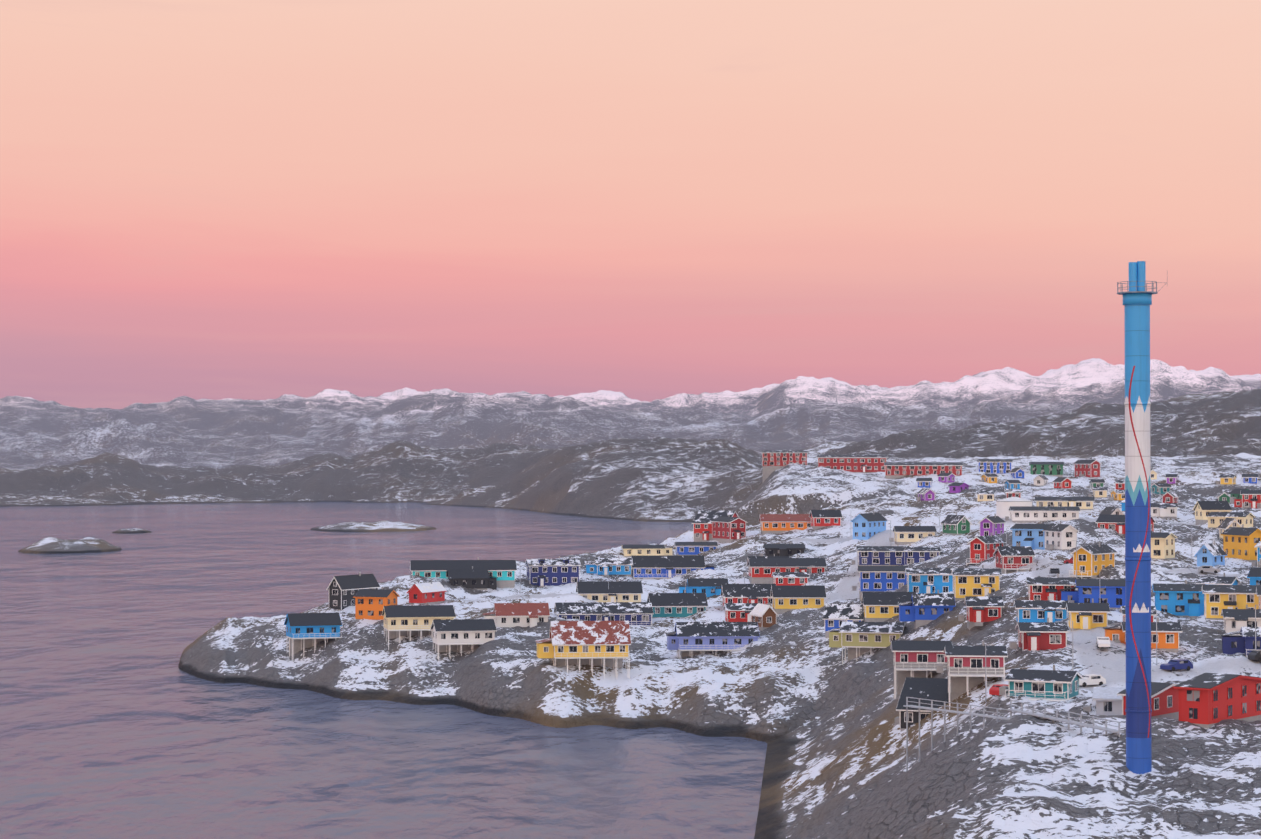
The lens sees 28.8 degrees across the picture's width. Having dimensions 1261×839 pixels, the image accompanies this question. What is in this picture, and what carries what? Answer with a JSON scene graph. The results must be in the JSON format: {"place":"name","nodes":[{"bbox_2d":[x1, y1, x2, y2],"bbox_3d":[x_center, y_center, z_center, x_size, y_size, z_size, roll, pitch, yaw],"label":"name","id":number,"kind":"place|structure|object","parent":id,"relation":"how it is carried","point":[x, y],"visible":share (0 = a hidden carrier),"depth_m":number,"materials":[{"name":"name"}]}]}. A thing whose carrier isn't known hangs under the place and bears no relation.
{"place":"outdoors","nodes":[
{"label":"outdoors","id":0,"kind":"place"},
{"bbox_2d":[0,502,766,838],"bbox_3d":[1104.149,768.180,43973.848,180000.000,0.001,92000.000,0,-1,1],"label":"sea water","id":1,"kind":"structure","parent":0,"point":[116,722],"depth_m":452.88,"materials":[{"name":"purple liquid"}]},
{"bbox_2d":[0,358,1260,838],"bbox_3d":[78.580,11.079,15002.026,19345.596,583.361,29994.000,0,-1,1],"label":"terrain","id":2,"kind":"structure","parent":0,"point":[802,702],"depth_m":702.24,"materials":[{"name":"grey stone"}]},
{"bbox_2d":[284,610,341,657],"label":"stilt house","id":3,"kind":"structure","parent":2,"relation":"on","point":[305,630],"depth_m":554.10,"materials":[{"name":"paint"}]},
{"bbox_2d":[326,572,379,610],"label":"dark house","id":4,"kind":"structure","parent":2,"relation":"on","point":[343,590],"depth_m":601.16,"materials":[{"name":"paint"}]},
{"bbox_2d":[353,587,400,621],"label":"orange house","id":5,"kind":"structure","parent":2,"relation":"on","point":[370,603],"depth_m":573.89,"materials":[{"name":"paint"}]},
{"bbox_2d":[381,602,455,649],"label":"cream house","id":6,"kind":"structure","parent":2,"relation":"on","point":[410,621],"depth_m":546.40,"materials":[{"name":"paint"}]},
{"bbox_2d":[407,580,446,604],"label":"red house","id":7,"kind":"structure","parent":2,"relation":"on","point":[431,593],"depth_m":595.63,"materials":[{"name":"paint"}]},
{"bbox_2d":[430,616,496,661],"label":"white house","id":8,"kind":"structure","parent":2,"relation":"on","point":[460,635],"depth_m":530.85,"materials":[{"name":"paint"}]},
{"bbox_2d":[410,557,516,587],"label":"turquoise house","id":9,"kind":"structure","parent":2,"relation":"on","point":[503,571],"depth_m":633.82,"materials":[{"name":"paint"}]},
{"bbox_2d":[446,566,496,589],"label":"dark house","id":10,"kind":"structure","parent":2,"relation":"on","point":[478,579],"depth_m":629.12,"materials":[{"name":"paint"}]},
{"bbox_2d":[483,600,549,627],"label":"white house","id":11,"kind":"structure","parent":2,"relation":"on","point":[506,615],"depth_m":553.78,"materials":[{"name":"paint"}]},
{"bbox_2d":[525,556,580,587],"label":"navy house","id":12,"kind":"structure","parent":2,"relation":"on","point":[540,573],"depth_m":645.64,"materials":[{"name":"paint"}]},
{"bbox_2d":[535,617,630,678],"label":"yellow house","id":13,"kind":"structure","parent":2,"relation":"on","point":[596,643],"depth_m":486.02,"materials":[{"name":"paint"}]},
{"bbox_2d":[554,599,653,625],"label":"navy house","id":14,"kind":"structure","parent":2,"relation":"on","point":[636,613],"depth_m":570.04,"materials":[{"name":"paint"}]},
{"bbox_2d":[585,555,632,576],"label":"house","id":15,"kind":"structure","parent":2,"relation":"on","point":[603,567],"depth_m":664.59,"materials":[{"name":"paint"}]},
{"bbox_2d":[576,579,642,601],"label":"cream house","id":16,"kind":"structure","parent":2,"relation":"on","point":[619,591],"depth_m":605.79,"materials":[{"name":"paint"}]},
{"bbox_2d":[621,542,672,556],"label":"cream house","id":17,"kind":"structure","parent":2,"relation":"on","point":[642,550],"depth_m":718.73,"materials":[{"name":"paint"}]},
{"bbox_2d":[631,553,714,579],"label":"blue house","id":18,"kind":"structure","parent":2,"relation":"on","point":[661,567],"depth_m":665.71,"materials":[{"name":"paint"}]},
{"bbox_2d":[647,590,707,617],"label":"teal house","id":19,"kind":"structure","parent":2,"relation":"on","point":[684,604],"depth_m":581.15,"materials":[{"name":"paint"}]},
{"bbox_2d":[672,540,717,554],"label":"blue house","id":20,"kind":"structure","parent":2,"relation":"on","point":[688,548],"depth_m":726.33,"materials":[{"name":"paint"}]},
{"bbox_2d":[678,576,727,597],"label":"house","id":21,"kind":"structure","parent":2,"relation":"on","point":[712,586],"depth_m":622.25,"materials":[{"name":"paint"}]},
{"bbox_2d":[666,619,759,658],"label":"house","id":22,"kind":"structure","parent":2,"relation":"on","point":[685,639],"depth_m":511.71,"materials":[{"name":"paint"}]},
{"bbox_2d":[692,508,746,541],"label":"red house","id":23,"kind":"structure","parent":2,"relation":"on","point":[702,526],"depth_m":757.04,"materials":[{"name":"paint"}]},
{"bbox_2d":[710,515,747,542],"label":"red house","id":24,"kind":"structure","parent":2,"relation":"on","point":[729,529],"depth_m":743.72,"materials":[{"name":"paint"}]},
{"bbox_2d":[723,600,761,621],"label":"red house","id":25,"kind":"structure","parent":2,"relation":"on","point":[737,612],"depth_m":553.10,"materials":[{"name":"paint"}]},
{"bbox_2d":[721,581,775,609],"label":"red house","id":26,"kind":"structure","parent":2,"relation":"on","point":[744,593],"depth_m":583.32,"materials":[{"name":"paint"}]},
{"bbox_2d":[749,601,778,630],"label":"brown house","id":27,"kind":"structure","parent":2,"relation":"on","point":[764,616],"depth_m":529.28,"materials":[{"name":"paint"}]},
{"bbox_2d":[760,541,805,555],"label":"dark house","id":28,"kind":"structure","parent":2,"relation":"on","point":[789,549],"depth_m":671.33,"materials":[{"name":"paint"}]},
{"bbox_2d":[761,450,807,481],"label":"apartment building","id":29,"kind":"structure","parent":2,"relation":"on","point":[773,460],"depth_m":967.19,"materials":[{"name":"paint"}]},
{"bbox_2d":[759,514,810,535],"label":"orange house","id":30,"kind":"structure","parent":2,"relation":"on","point":[775,523],"depth_m":736.61,"materials":[{"name":"paint"}]},
{"bbox_2d":[748,555,826,583],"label":"red house","id":31,"kind":"structure","parent":2,"relation":"on","point":[761,570],"depth_m":619.69,"materials":[{"name":"paint"}]},
{"bbox_2d":[768,569,809,585],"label":"red house","id":32,"kind":"structure","parent":2,"relation":"on","point":[788,578],"depth_m":606.70,"materials":[{"name":"paint"}]},
{"bbox_2d":[766,582,825,613],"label":"yellow house","id":33,"kind":"structure","parent":2,"relation":"on","point":[785,598],"depth_m":554.76,"materials":[{"name":"paint"}]},
{"bbox_2d":[809,508,841,529],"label":"red house","id":34,"kind":"structure","parent":2,"relation":"on","point":[822,518],"depth_m":728.15,"materials":[{"name":"paint"}]},
{"bbox_2d":[822,601,863,637],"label":"blue house","id":35,"kind":"structure","parent":2,"relation":"on","point":[834,616],"depth_m":494.07,"materials":[{"name":"paint"}]},
{"bbox_2d":[817,455,887,472],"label":"apartment building","id":36,"kind":"structure","parent":2,"relation":"on","point":[863,463],"depth_m":910.95,"materials":[{"name":"paint"}]},
{"bbox_2d":[827,618,906,664],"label":"house","id":37,"kind":"structure","parent":2,"relation":"on","point":[857,639],"depth_m":462.65,"materials":[{"name":"paint"}]},
{"bbox_2d":[851,511,886,540],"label":"light blue house","id":38,"kind":"structure","parent":2,"relation":"on","point":[866,526],"depth_m":681.22,"materials":[{"name":"paint"}]},
{"bbox_2d":[852,563,908,599],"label":"blue house","id":39,"kind":"structure","parent":2,"relation":"on","point":[878,578],"depth_m":547.79,"materials":[{"name":"paint"}]},
{"bbox_2d":[861,588,915,621],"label":"yellow house","id":40,"kind":"structure","parent":2,"relation":"on","point":[878,606],"depth_m":488.26,"materials":[{"name":"paint"}]},
{"bbox_2d":[851,543,943,573],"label":"apartment building","id":41,"kind":"structure","parent":2,"relation":"on","point":[887,555],"depth_m":596.91,"materials":[{"name":"paint"}]},
{"bbox_2d":[889,523,936,544],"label":"cream house","id":42,"kind":"structure","parent":2,"relation":"on","point":[905,535],"depth_m":655.00,"materials":[{"name":"paint"}]},
{"bbox_2d":[890,636,952,698],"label":"maroon house","id":43,"kind":"structure","parent":2,"relation":"on","point":[919,659],"depth_m":379.43,"materials":[{"name":"paint"}]},
{"bbox_2d":[895,677,950,730],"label":"dark house","id":44,"kind":"structure","parent":2,"relation":"on","point":[929,688],"depth_m":341.36,"materials":[{"name":"paint"}]},
{"bbox_2d":[884,462,962,478],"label":"apartment building","id":45,"kind":"structure","parent":2,"relation":"on","point":[894,470],"depth_m":864.47,"materials":[{"name":"paint"}]},
{"bbox_2d":[916,488,935,500],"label":"purple house","id":46,"kind":"structure","parent":2,"relation":"on","point":[925,494],"depth_m":754.52,"materials":[{"name":"paint"}]},
{"bbox_2d":[897,590,955,628],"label":"blue house","id":47,"kind":"structure","parent":2,"relation":"on","point":[921,609],"depth_m":454.10,"materials":[{"name":"paint"}]},
{"bbox_2d":[905,565,952,592],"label":"house","id":48,"kind":"structure","parent":2,"relation":"on","point":[927,580],"depth_m":497.46,"materials":[{"name":"paint"}]},
{"bbox_2d":[936,473,956,483],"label":"purple house","id":49,"kind":"structure","parent":2,"relation":"on","point":[946,478],"depth_m":841.43,"materials":[{"name":"paint"}]},
{"bbox_2d":[903,697,1009,770],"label":"boardwalk","id":50,"kind":"structure","parent":2,"relation":"on","point":[970,713],"depth_m":287.36,"materials":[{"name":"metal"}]},
{"bbox_2d":[940,512,972,534],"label":"green house","id":51,"kind":"structure","parent":2,"relation":"on","point":[956,524],"depth_m":646.03,"materials":[{"name":"paint"}]},
{"bbox_2d":[948,483,969,492],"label":"purple house","id":52,"kind":"structure","parent":2,"relation":"on","point":[956,487],"depth_m":796.20,"materials":[{"name":"paint"}]},
{"bbox_2d":[936,641,1007,709],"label":"maroon house","id":53,"kind":"structure","parent":2,"relation":"on","point":[966,668],"depth_m":335.22,"materials":[{"name":"paint"}]},
{"bbox_2d":[951,565,1001,600],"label":"yellow house","id":54,"kind":"structure","parent":2,"relation":"on","point":[982,581],"depth_m":462.82,"materials":[{"name":"paint"}]},
{"bbox_2d":[958,592,1003,629],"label":"red house","id":55,"kind":"structure","parent":2,"relation":"on","point":[980,610],"depth_m":424.81,"materials":[{"name":"paint"}]},
{"bbox_2d":[966,533,1005,565],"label":"red house","id":56,"kind":"structure","parent":2,"relation":"on","point":[982,548],"depth_m":547.37,"materials":[{"name":"paint"}]},
{"bbox_2d":[976,490,995,500],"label":"cream house","id":57,"kind":"structure","parent":2,"relation":"on","point":[985,495],"depth_m":747.78,"materials":[{"name":"paint"}]},
{"bbox_2d":[977,514,1005,535],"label":"purple house","id":58,"kind":"structure","parent":2,"relation":"on","point":[993,525],"depth_m":606.25,"materials":[{"name":"paint"}]},
{"bbox_2d":[977,459,1012,473],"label":"apartment building","id":59,"kind":"structure","parent":2,"relation":"on","point":[1000,466],"depth_m":905.55,"materials":[{"name":"paint"}]},
{"bbox_2d":[996,497,1031,517],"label":"storage tank","id":60,"kind":"object","parent":2,"relation":"on","point":[1003,506],"visible":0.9,"depth_m":675.76,"materials":[{"name":"white metal"}]},
{"bbox_2d":[993,543,1035,573],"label":"red house","id":61,"kind":"structure","parent":2,"relation":"on","point":[1009,559],"depth_m":516.69,"materials":[{"name":"paint"}]},
{"bbox_2d":[1008,521,1049,549],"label":"light blue house","id":62,"kind":"structure","parent":2,"relation":"on","point":[1032,536],"depth_m":546.78,"materials":[{"name":"paint"}]},
{"bbox_2d":[1009,618,1069,650],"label":"red house","id":63,"kind":"structure","parent":2,"relation":"on","point":[1042,635],"depth_m":359.64,"materials":[{"name":"paint"}]},
{"bbox_2d":[999,665,1082,700],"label":"teal house","id":64,"kind":"structure","parent":2,"relation":"on","point":[1053,685],"depth_m":311.00,"materials":[{"name":"paint"}]},
{"bbox_2d":[1013,596,1069,622],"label":"house","id":65,"kind":"structure","parent":2,"relation":"on","point":[1038,610],"depth_m":403.57,"materials":[{"name":"paint"}]},
{"bbox_2d":[1005,504,1080,522],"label":"white house","id":66,"kind":"structure","parent":2,"relation":"on","point":[1024,514],"depth_m":657.43,"materials":[{"name":"paint"}]},
{"bbox_2d":[1026,462,1063,476],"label":"apartment building","id":67,"kind":"structure","parent":2,"relation":"on","point":[1051,468],"depth_m":897.62,"materials":[{"name":"paint"}]},
{"bbox_2d":[1026,573,1076,599],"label":"red house","id":68,"kind":"structure","parent":2,"relation":"on","point":[1041,588],"depth_m":428.68,"materials":[{"name":"paint"}]},
{"bbox_2d":[1042,521,1078,550],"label":"white house","id":69,"kind":"structure","parent":2,"relation":"on","point":[1060,536],"depth_m":536.73,"materials":[{"name":"paint"}]},
{"bbox_2d":[1052,477,1072,488],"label":"red house","id":70,"kind":"structure","parent":2,"relation":"on","point":[1062,482],"depth_m":789.05,"materials":[{"name":"paint"}]},
{"bbox_2d":[1033,494,1094,509],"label":"cream house","id":71,"kind":"structure","parent":2,"relation":"on","point":[1083,503],"depth_m":680.53,"materials":[{"name":"paint"}]},
{"bbox_2d":[1006,700,1123,736],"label":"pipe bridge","id":72,"kind":"structure","parent":2,"relation":"on","point":[1069,721],"depth_m":264.94,"materials":[{"name":"metal"}]},
{"bbox_2d":[1073,458,1101,477],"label":"red house","id":73,"kind":"structure","parent":2,"relation":"on","point":[1089,468],"depth_m":883.12,"materials":[{"name":"paint"}]},
{"bbox_2d":[1065,599,1110,630],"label":"yellow house","id":74,"kind":"structure","parent":2,"relation":"on","point":[1085,616],"depth_m":387.94,"materials":[{"name":"paint"}]},
{"bbox_2d":[1060,575,1124,609],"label":"blue house","id":75,"kind":"structure","parent":2,"relation":"on","point":[1111,592],"depth_m":421.60,"materials":[{"name":"paint"}]},
{"bbox_2d":[1079,674,1105,686],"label":"car","id":76,"kind":"object","parent":2,"relation":"on","point":[1091,679],"visible":0.71,"depth_m":326.97,"materials":[{"name":"white paint"}]},
{"bbox_2d":[1069,542,1117,578],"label":"ochre house","id":77,"kind":"structure","parent":2,"relation":"on","point":[1092,560],"depth_m":478.37,"materials":[{"name":"paint"}]},
{"bbox_2d":[1088,487,1108,498],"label":"cream house","id":78,"kind":"structure","parent":2,"relation":"on","point":[1098,492],"depth_m":764.63,"materials":[{"name":"paint"}]},
{"bbox_2d":[1083,687,1125,715],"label":"light grey house","id":79,"kind":"structure","parent":2,"relation":"on","point":[1108,700],"depth_m":292.93,"materials":[{"name":"paint"}]},
{"bbox_2d":[1097,507,1124,516],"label":"white house","id":80,"kind":"structure","parent":2,"relation":"on","point":[1111,511],"depth_m":618.35,"materials":[{"name":"paint"}]},
{"bbox_2d":[1109,490,1124,500],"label":"ochre house","id":81,"kind":"structure","parent":2,"relation":"on","point":[1117,495],"depth_m":754.27,"materials":[{"name":"paint"}]},
{"bbox_2d":[1095,515,1155,535],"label":"red house","id":82,"kind":"structure","parent":2,"relation":"on","point":[1116,523],"depth_m":606.09,"materials":[{"name":"paint"}]},
{"bbox_2d":[1117,261,1157,773],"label":"chimney","id":83,"kind":"object","parent":2,"relation":"on","point":[1137,299],"visible":1,"depth_m":244.04,"materials":[{"name":"paint"}]},
{"bbox_2d":[1103,617,1181,652],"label":"orange house","id":84,"kind":"structure","parent":2,"relation":"on","point":[1168,636],"depth_m":362.25,"materials":[{"name":"paint"}]},
{"bbox_2d":[1117,682,1178,719],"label":"red house","id":85,"kind":"structure","parent":2,"relation":"on","point":[1164,700],"depth_m":279.43,"materials":[{"name":"paint"}]},
{"bbox_2d":[1151,483,1171,493],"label":"teal house","id":86,"kind":"structure","parent":2,"relation":"on","point":[1160,488],"depth_m":757.54,"materials":[{"name":"paint"}]},
{"bbox_2d":[1151,529,1177,559],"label":"cream house","id":87,"kind":"structure","parent":2,"relation":"on","point":[1162,545],"depth_m":512.93,"materials":[{"name":"paint"}]},
{"bbox_2d":[1151,501,1178,518],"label":"white house","id":88,"kind":"structure","parent":2,"relation":"on","point":[1165,510],"depth_m":663.11,"materials":[{"name":"paint"}]},
{"bbox_2d":[1161,491,1178,502],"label":"red house","id":89,"kind":"structure","parent":2,"relation":"on","point":[1170,497],"depth_m":718.34,"materials":[{"name":"paint"}]},
{"bbox_2d":[1160,659,1192,670],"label":"car","id":90,"kind":"object","parent":2,"relation":"on","point":[1173,664],"visible":0.98,"depth_m":333.25,"materials":[{"name":"blue paint"}]},
{"bbox_2d":[1152,580,1205,618],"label":"house","id":91,"kind":"structure","parent":2,"relation":"on","point":[1184,600],"depth_m":411.98,"materials":[{"name":"paint"}]},
{"bbox_2d":[1194,540,1226,565],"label":"light blue house","id":92,"kind":"structure","parent":2,"relation":"on","point":[1213,554],"depth_m":509.53,"materials":[{"name":"paint"}]},
{"bbox_2d":[1193,501,1231,524],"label":"cream house","id":93,"kind":"structure","parent":2,"relation":"on","point":[1203,509],"depth_m":648.48,"materials":[{"name":"paint"}]},
{"bbox_2d":[1173,673,1260,728],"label":"red house","id":94,"kind":"structure","parent":2,"relation":"on","point":[1207,700],"depth_m":266.34,"materials":[{"name":"paint"}]},
{"bbox_2d":[1196,573,1240,584],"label":"house","id":95,"kind":"structure","parent":2,"relation":"on","point":[1214,580],"depth_m":430.96,"materials":[{"name":"paint"}]},
{"bbox_2d":[1216,474,1236,484],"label":"yellow house","id":96,"kind":"structure","parent":2,"relation":"on","point":[1229,479],"depth_m":796.67,"materials":[{"name":"paint"}]},
{"bbox_2d":[1217,518,1241,538],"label":"cream house","id":97,"kind":"structure","parent":2,"relation":"on","point":[1225,524],"depth_m":575.67,"materials":[{"name":"paint"}]},
{"bbox_2d":[1206,510,1254,528],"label":"cream house","id":98,"kind":"structure","parent":2,"relation":"on","point":[1216,519],"depth_m":625.50,"materials":[{"name":"paint"}]},
{"bbox_2d":[1201,581,1260,619],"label":"yellow house","id":99,"kind":"structure","parent":2,"relation":"on","point":[1218,599],"depth_m":393.86,"materials":[{"name":"paint"}]},
{"bbox_2d":[1220,627,1260,657],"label":"navy house","id":100,"kind":"structure","parent":2,"relation":"on","point":[1242,642],"depth_m":360.24,"materials":[{"name":"paint"}]},
{"bbox_2d":[1221,524,1260,561],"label":"ochre house","id":101,"kind":"structure","parent":2,"relation":"on","point":[1240,542],"depth_m":526.59,"materials":[{"name":"paint"}]},
{"bbox_2d":[1221,605,1260,634],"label":"white house","id":102,"kind":"structure","parent":2,"relation":"on","point":[1236,620],"depth_m":373.24,"materials":[{"name":"paint"}]},
{"bbox_2d":[1233,490,1260,508],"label":"red house","id":103,"kind":"structure","parent":2,"relation":"on","point":[1251,499],"depth_m":707.58,"materials":[{"name":"paint"}]},
{"bbox_2d":[1241,474,1258,484],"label":"blue house","id":104,"kind":"structure","parent":2,"relation":"on","point":[1250,478],"depth_m":837.96,"materials":[{"name":"paint"}]},
{"bbox_2d":[1247,568,1260,584],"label":"house","id":105,"kind":"structure","parent":2,"relation":"on","point":[1254,575],"depth_m":433.66,"materials":[{"name":"paint"}]},
{"bbox_2d":[0,0,1260,408],"label":"sky","id":106,"kind":"structure","parent":0,"point":[642,200],"materials":[{"name":"pink"}]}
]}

